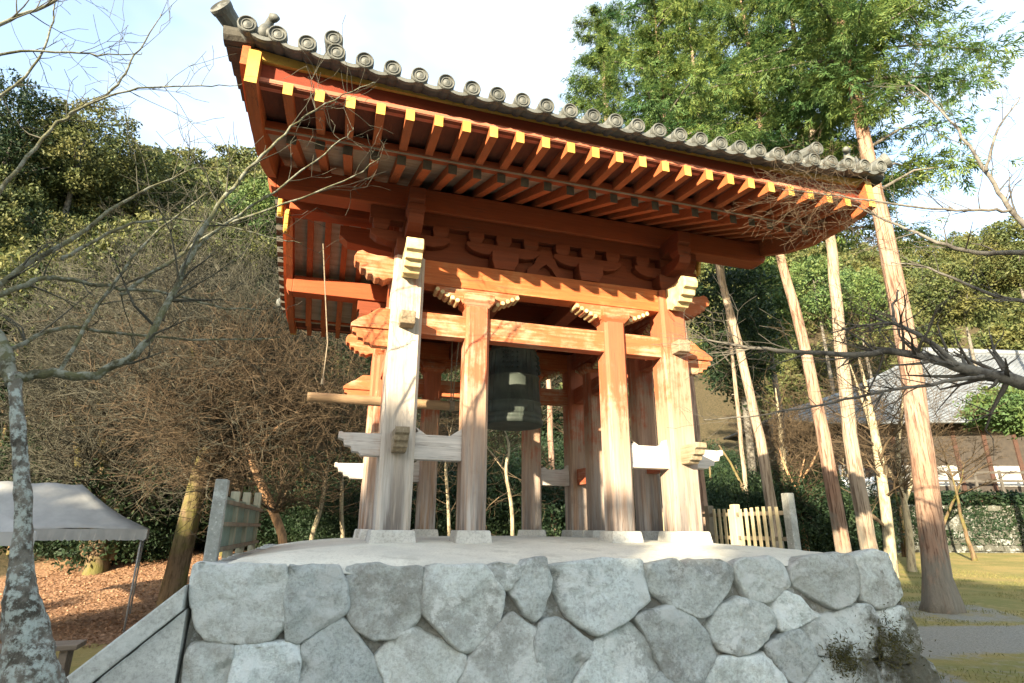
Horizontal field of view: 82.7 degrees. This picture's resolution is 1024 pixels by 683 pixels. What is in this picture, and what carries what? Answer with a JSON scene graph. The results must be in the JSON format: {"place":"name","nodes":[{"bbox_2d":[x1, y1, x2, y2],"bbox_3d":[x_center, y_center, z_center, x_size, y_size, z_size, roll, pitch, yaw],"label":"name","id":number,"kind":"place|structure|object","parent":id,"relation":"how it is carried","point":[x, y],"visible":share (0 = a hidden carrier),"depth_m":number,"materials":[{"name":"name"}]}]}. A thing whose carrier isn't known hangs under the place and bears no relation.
{"place":"outdoors","nodes":[
{"label":"outdoors","id":0,"kind":"place"},
{"bbox_2d":[0,104,929,546],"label":"hillside","id":1,"kind":"structure","parent":0,"point":[332,340],"depth_m":32.30,"materials":[{"name":"green plant"}]},
{"bbox_2d":[0,307,1023,682],"bbox_3d":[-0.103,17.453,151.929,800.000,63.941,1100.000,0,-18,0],"label":"ground","id":2,"kind":"structure","parent":0,"point":[960,647],"depth_m":14.72,"materials":[{"name":"brown soil"}]},
{"bbox_2d":[0,513,36,654],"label":"side tent","id":3,"kind":"object","parent":2,"relation":"on","point":[6,528],"visible":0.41,"depth_m":8.15,"materials":[{"name":"white fabric"}]},
{"bbox_2d":[0,66,83,208],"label":"evergreen tree","id":4,"kind":"object","parent":2,"relation":"on","point":[9,144],"visible":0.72,"depth_m":32.34,"materials":[{"name":"green plant"}]},
{"bbox_2d":[0,639,86,676],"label":"plank bench","id":5,"kind":"object","parent":2,"relation":"on","point":[66,648],"visible":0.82,"depth_m":5.85,"materials":[{"name":"wood"}]},
{"bbox_2d":[6,388,126,554],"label":"bare tree","id":6,"kind":"object","parent":2,"relation":"on","point":[7,552],"visible":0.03,"depth_m":21.70,"materials":[{"name":"brown plant"}]},
{"bbox_2d":[0,481,149,632],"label":"event tent","id":7,"kind":"object","parent":2,"relation":"on","point":[67,512],"visible":0.87,"depth_m":12.31,"materials":[{"name":"white fabric"}]},
{"bbox_2d":[10,94,145,285],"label":"evergreen tree","id":8,"kind":"object","parent":2,"relation":"on","point":[74,181],"visible":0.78,"depth_m":33.91,"materials":[{"name":"green plant"}]},
{"bbox_2d":[0,211,178,552],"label":"bare tree","id":9,"kind":"object","parent":2,"relation":"on","point":[68,350],"visible":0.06,"depth_m":20.32,"materials":[{"name":"brown plant"}]},
{"bbox_2d":[0,552,234,647],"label":"leaf litter","id":10,"kind":"object","parent":2,"relation":"on","point":[60,624],"visible":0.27,"depth_m":14.75,"materials":[{"name":"brown plant"}]},
{"bbox_2d":[72,132,183,221],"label":"evergreen tree","id":11,"kind":"object","parent":2,"relation":"on","point":[155,172],"visible":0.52,"depth_m":36.41,"materials":[{"name":"green plant"}]},
{"bbox_2d":[67,584,191,682],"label":"stone stair","id":12,"kind":"object","parent":2,"relation":"on","point":[149,647],"visible":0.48,"depth_m":3.97,"materials":[{"name":"stone"}]},
{"bbox_2d":[0,229,276,575],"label":"bare tree","id":13,"kind":"object","parent":2,"relation":"on","point":[99,566],"visible":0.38,"depth_m":17.77,"materials":[{"name":"brown plant"}]},
{"bbox_2d":[22,247,265,561],"bbox_3d":[-12.119,2.325,20.694,8.296,10.802,8.025,-9,-20,26],"label":"bare tree","id":14,"kind":"object","parent":2,"relation":"on","point":[105,397],"visible":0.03,"depth_m":18.87,"materials":[{"name":"brown plant"}]},
{"bbox_2d":[26,155,364,607],"bbox_3d":[-7.127,1.240,15.197,9.687,11.442,8.497,0,-18,0],"label":"leaning tree","id":15,"kind":"object","parent":2,"relation":"on","point":[175,578],"visible":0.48,"depth_m":14.00,"materials":[{"name":"brown plant"}]},
{"bbox_2d":[0,0,392,682],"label":"lichen tree","id":16,"kind":"object","parent":2,"relation":"on","point":[28,648],"visible":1,"depth_m":3.75,"materials":[{"name":"grey plant"}]},
{"bbox_2d":[149,185,248,253],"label":"evergreen tree","id":17,"kind":"object","parent":2,"relation":"on","point":[182,196],"visible":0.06,"depth_m":38.97,"materials":[{"name":"green plant"}]},
{"bbox_2d":[168,275,300,375],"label":"bare tree","id":18,"kind":"object","parent":2,"relation":"on","point":[220,301],"visible":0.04,"depth_m":22.32,"materials":[{"name":"brown plant"}]},
{"bbox_2d":[205,225,276,284],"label":"evergreen tree","id":19,"kind":"object","parent":2,"relation":"on","point":[253,245],"visible":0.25,"depth_m":36.57,"materials":[{"name":"green plant"}]},
{"bbox_2d":[30,282,458,543],"bbox_3d":[-5.946,2.519,14.291,9.711,8.028,7.832,0,-18,0],"label":"bare tree","id":20,"kind":"object","parent":2,"relation":"on","point":[268,501],"visible":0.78,"depth_m":13.34,"materials":[{"name":"orange plant"}]},
{"bbox_2d":[224,173,282,241],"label":"evergreen tree","id":21,"kind":"object","parent":2,"relation":"on","point":[259,191],"visible":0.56,"depth_m":41.80,"materials":[{"name":"green plant"}]},
{"bbox_2d":[203,348,321,467],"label":"bare tree","id":22,"kind":"object","parent":2,"relation":"on","point":[283,380],"visible":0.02,"depth_m":25.03,"materials":[{"name":"brown plant"}]},
{"bbox_2d":[257,331,367,539],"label":"bare tree","id":23,"kind":"object","parent":2,"relation":"on","point":[314,527],"visible":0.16,"depth_m":15.94,"materials":[{"name":"brown plant"}]},
{"bbox_2d":[276,385,350,541],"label":"bare tree","id":24,"kind":"object","parent":2,"relation":"on","point":[308,444],"visible":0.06,"depth_m":20.08,"materials":[{"name":"brown plant"}]},
{"bbox_2d":[264,353,452,537],"bbox_3d":[-4.468,3.638,17.090,6.049,6.888,4.902,0,-18,0],"label":"bare tree","id":25,"kind":"object","parent":2,"relation":"on","point":[342,528],"visible":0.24,"depth_m":16.50,"materials":[{"name":"brown plant"}]},
{"bbox_2d":[349,404,449,520],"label":"bare tree","id":26,"kind":"object","parent":2,"relation":"on","point":[416,422],"visible":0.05,"depth_m":21.11,"materials":[{"name":"brown plant"}]},
{"bbox_2d":[337,373,557,535],"bbox_3d":[-1.180,3.323,16.510,6.222,7.133,5.840,-12,-22,34],"label":"bare tree","id":27,"kind":"object","parent":2,"relation":"on","point":[446,481],"visible":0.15,"depth_m":16.45,"materials":[{"name":"brown plant"}]},
{"bbox_2d":[0,190,905,573],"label":"undergrowth","id":28,"kind":"object","parent":2,"relation":"on","point":[722,488],"visible":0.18,"depth_m":20.26,"materials":[{"name":"green plant"}]},
{"bbox_2d":[440,410,521,512],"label":"bare tree","id":29,"kind":"object","parent":2,"relation":"on","point":[488,433],"visible":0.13,"depth_m":23.41,"materials":[{"name":"brown plant"}]},
{"bbox_2d":[416,370,564,535],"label":"bare tree","id":30,"kind":"object","parent":2,"relation":"on","point":[506,469],"visible":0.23,"depth_m":15.30,"materials":[{"name":"beige plant"}]},
{"bbox_2d":[0,118,1023,469],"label":"woods","id":31,"kind":"object","parent":2,"relation":"on","point":[20,198],"visible":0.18,"depth_m":46.77,"materials":[{"name":"green plant"}]},
{"bbox_2d":[546,379,556,536],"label":"cypress tree","id":32,"kind":"object","parent":2,"relation":"on","point":[550,434],"visible":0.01,"depth_m":20.91,"materials":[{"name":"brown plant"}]},
{"bbox_2d":[178,536,940,682],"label":"stone platform","id":33,"kind":"structure","parent":2,"relation":"on","point":[498,609],"depth_m":4.90,"materials":[{"name":"stone"}]},
{"bbox_2d":[203,479,262,561],"bbox_3d":[-3.160,2.123,6.776,0.130,0.860,3.260,6,-19,-16],"label":"gate fence","id":34,"kind":"object","parent":33,"relation":"on","point":[233,522],"visible":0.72,"depth_m":6.06,"materials":[{"name":"grey wood"}]},
{"bbox_2d":[210,0,892,543],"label":"bell tower","id":35,"kind":"structure","parent":33,"relation":"on","point":[570,248],"depth_m":7.01,"materials":[{"name":"wood"}]},
{"bbox_2d":[321,244,327,384],"bbox_3d":[-2.361,-0.374,7.278,0.204,1.856,0.040,6,-19,-16],"label":"pull rope","id":36,"kind":"object","parent":35,"relation":"hanging from","point":[322,380],"visible":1,"depth_m":7.24,"materials":[{"name":"fabric"}]},
{"bbox_2d":[307,341,459,410],"bbox_3d":[-1.633,0.353,8.265,2.310,1.186,0.618,6,-19,-16],"label":"striker log","id":37,"kind":"object","parent":35,"relation":"hanging from","point":[450,405],"visible":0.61,"depth_m":7.98,"materials":[{"name":"brown wood"}]},
{"bbox_2d":[487,345,542,430],"bbox_3d":[0.009,0.466,8.752,0.906,1.620,0.906,6,-19,-16],"label":"temple bell","id":38,"kind":"object","parent":35,"relation":"hanging from","point":[514,403],"visible":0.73,"depth_m":8.36,"materials":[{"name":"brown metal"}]},
{"bbox_2d":[662,493,800,549],"bbox_3d":[3.009,2.703,8.489,0.102,0.800,3.060,6,-19,-16],"label":"picket fence","id":39,"kind":"object","parent":33,"relation":"on","point":[735,514],"visible":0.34,"depth_m":7.69,"materials":[{"name":"beige wood"}]},
{"bbox_2d":[817,629,877,682],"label":"fern tuft","id":40,"kind":"object","parent":33,"relation":"attached to","point":[847,659],"visible":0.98,"depth_m":5.40,"materials":[{"name":"green plant"}]},
{"bbox_2d":[850,601,938,680],"bbox_3d":[3.623,2.935,5.606,1.080,0.796,0.252,0,-18,0],"label":"fern tuft","id":41,"kind":"object","parent":33,"relation":"attached to","point":[891,639],"visible":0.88,"depth_m":5.58,"materials":[{"name":"green plant"}]},
{"bbox_2d":[541,406,629,468],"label":"bare tree","id":42,"kind":"object","parent":2,"relation":"on","point":[560,430],"visible":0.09,"depth_m":22.29,"materials":[{"name":"brown plant"}]},
{"bbox_2d":[558,0,649,127],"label":"cypress tree","id":43,"kind":"object","parent":2,"relation":"on","point":[588,85],"visible":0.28,"depth_m":29.01,"materials":[{"name":"green plant"}]},
{"bbox_2d":[597,0,762,530],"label":"cypress tree","id":44,"kind":"object","parent":2,"relation":"on","point":[659,103],"visible":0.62,"depth_m":17.39,"materials":[{"name":"green plant"}]},
{"bbox_2d":[634,0,789,548],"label":"cypress tree","id":45,"kind":"object","parent":2,"relation":"on","point":[766,474],"visible":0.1,"depth_m":21.31,"materials":[{"name":"brown plant"}]},
{"bbox_2d":[692,106,752,542],"bbox_3d":[9.211,-1.772,24.804,5.520,21.511,5.153,0,-18,0],"label":"cypress tree","id":46,"kind":"object","parent":2,"relation":"on","point":[741,448],"depth_m":23.22,"materials":[{"name":"grey plant"}]},
{"bbox_2d":[686,264,787,474],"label":"evergreen tree","id":47,"kind":"object","parent":2,"relation":"on","point":[758,319],"visible":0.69,"depth_m":27.75,"materials":[{"name":"green plant"}]},
{"bbox_2d":[714,256,807,455],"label":"evergreen tree","id":48,"kind":"object","parent":2,"relation":"on","point":[780,297],"visible":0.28,"depth_m":31.03,"materials":[{"name":"green plant"}]},
{"bbox_2d":[708,322,833,484],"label":"bare tree","id":49,"kind":"object","parent":2,"relation":"on","point":[780,416],"visible":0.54,"depth_m":23.76,"materials":[{"name":"brown plant"}]},
{"bbox_2d":[732,417,814,474],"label":"bare tree","id":50,"kind":"object","parent":2,"relation":"on","point":[768,450],"visible":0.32,"depth_m":25.90,"materials":[{"name":"brown plant"}]},
{"bbox_2d":[738,394,840,465],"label":"bare tree","id":51,"kind":"object","parent":2,"relation":"on","point":[768,445],"visible":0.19,"depth_m":27.48,"materials":[{"name":"brown plant"}]},
{"bbox_2d":[718,393,871,550],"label":"bare tree","id":52,"kind":"object","parent":2,"relation":"on","point":[801,431],"visible":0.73,"depth_m":22.76,"materials":[{"name":"orange plant"}]},
{"bbox_2d":[680,0,910,552],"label":"cypress tree","id":53,"kind":"object","parent":2,"relation":"on","point":[740,23],"visible":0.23,"depth_m":19.54,"materials":[{"name":"brown plant"}]},
{"bbox_2d":[780,254,859,393],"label":"evergreen tree","id":54,"kind":"object","parent":2,"relation":"on","point":[810,273],"visible":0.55,"depth_m":48.28,"materials":[{"name":"green plant"}]},
{"bbox_2d":[650,13,1023,471],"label":"overhanging tree","id":55,"kind":"object","parent":2,"relation":"on","point":[1005,376],"visible":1,"depth_m":5.85,"materials":[{"name":"grey plant"}]},
{"bbox_2d":[795,431,882,475],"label":"bare tree","id":56,"kind":"object","parent":2,"relation":"on","point":[843,464],"visible":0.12,"depth_m":29.63,"materials":[{"name":"brown plant"}]},
{"bbox_2d":[730,0,960,549],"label":"cypress tree","id":57,"kind":"object","parent":2,"relation":"on","point":[863,516],"visible":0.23,"depth_m":17.95,"materials":[{"name":"brown plant"}]},
{"bbox_2d":[811,264,889,377],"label":"evergreen tree","id":58,"kind":"object","parent":2,"relation":"on","point":[866,279],"visible":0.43,"depth_m":52.19,"materials":[{"name":"green plant"}]},
{"bbox_2d":[841,475,878,500],"bbox_3d":[15.689,7.904,25.845,1.579,3.856,0.164,0,-18,0],"label":"pale sheet","id":59,"kind":"object","parent":2,"relation":"on","point":[871,481],"visible":0.21,"depth_m":26.33,"materials":[{"name":"white"}]},
{"bbox_2d":[706,0,1023,614],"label":"cypress tree","id":60,"kind":"object","parent":2,"relation":"on","point":[853,63],"visible":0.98,"depth_m":14.95,"materials":[{"name":"brown plant"}]},
{"bbox_2d":[723,347,1023,505],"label":"temple hall","id":61,"kind":"structure","parent":2,"relation":"on","point":[1013,450],"depth_m":41.78,"materials":[{"name":"tile"}]},
{"bbox_2d":[769,299,988,577],"bbox_3d":[11.982,3.126,19.400,5.933,9.374,5.652,0,-18,0],"label":"bare tree","id":62,"kind":"object","parent":2,"relation":"on","point":[880,469],"visible":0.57,"depth_m":19.23,"materials":[{"name":"brown plant"}]},
{"bbox_2d":[843,438,940,556],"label":"bare tree","id":63,"kind":"object","parent":2,"relation":"on","point":[903,548],"visible":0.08,"depth_m":26.34,"materials":[{"name":"brown plant"}]},
{"bbox_2d":[778,292,1013,571],"bbox_3d":[13.961,3.320,21.874,7.565,10.392,5.214,-6,-19,20],"label":"bare tree","id":64,"kind":"object","parent":2,"relation":"on","point":[904,495],"visible":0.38,"depth_m":20.89,"materials":[{"name":"brown plant"}]},
{"bbox_2d":[888,423,1009,560],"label":"bare tree","id":65,"kind":"object","parent":2,"relation":"on","point":[970,547],"visible":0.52,"depth_m":25.68,"materials":[{"name":"brown plant"}]},
{"bbox_2d":[892,505,1023,552],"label":"retaining wall","id":66,"kind":"structure","parent":2,"relation":"on","point":[954,524],"depth_m":29.52,"materials":[{"name":"stone"}]},
{"bbox_2d":[890,489,1023,505],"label":"hedge","id":67,"kind":"object","parent":66,"relation":"on","point":[1012,497],"visible":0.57,"depth_m":30.56,"materials":[{"name":"green plant"}]},
{"bbox_2d":[895,504,1023,545],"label":"ivy","id":68,"kind":"object","parent":66,"relation":"attached to","point":[973,515],"visible":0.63,"depth_m":29.69,"materials":[{"name":"green plant"}]},
{"bbox_2d":[905,253,1012,365],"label":"evergreen tree","id":69,"kind":"object","parent":2,"relation":"on","point":[940,288],"visible":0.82,"depth_m":46.53,"materials":[{"name":"green plant"}]},
{"bbox_2d":[933,431,1016,524],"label":"bare tree","id":70,"kind":"object","parent":2,"relation":"on","point":[954,498],"visible":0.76,"depth_m":28.30,"materials":[{"name":"brown plant"}]},
{"bbox_2d":[952,383,1023,439],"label":"evergreen tree","id":71,"kind":"object","parent":2,"relation":"on","point":[1008,419],"visible":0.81,"depth_m":25.05,"materials":[{"name":"green plant"}]},
{"bbox_2d":[965,216,1023,298],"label":"evergreen tree","id":72,"kind":"object","parent":2,"relation":"on","point":[1013,275],"visible":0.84,"depth_m":43.62,"materials":[{"name":"green plant"}]},
{"bbox_2d":[0,0,1023,248],"label":"sky","id":73,"kind":"structure","parent":0,"point":[514,46],"materials":[{"name":"white"}]},
{"bbox_2d":[899,564,1023,682],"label":"lawn grass","id":74,"kind":"structure","parent":0,"point":[918,600],"depth_m":13.03,"materials":[{"name":"green plant"}]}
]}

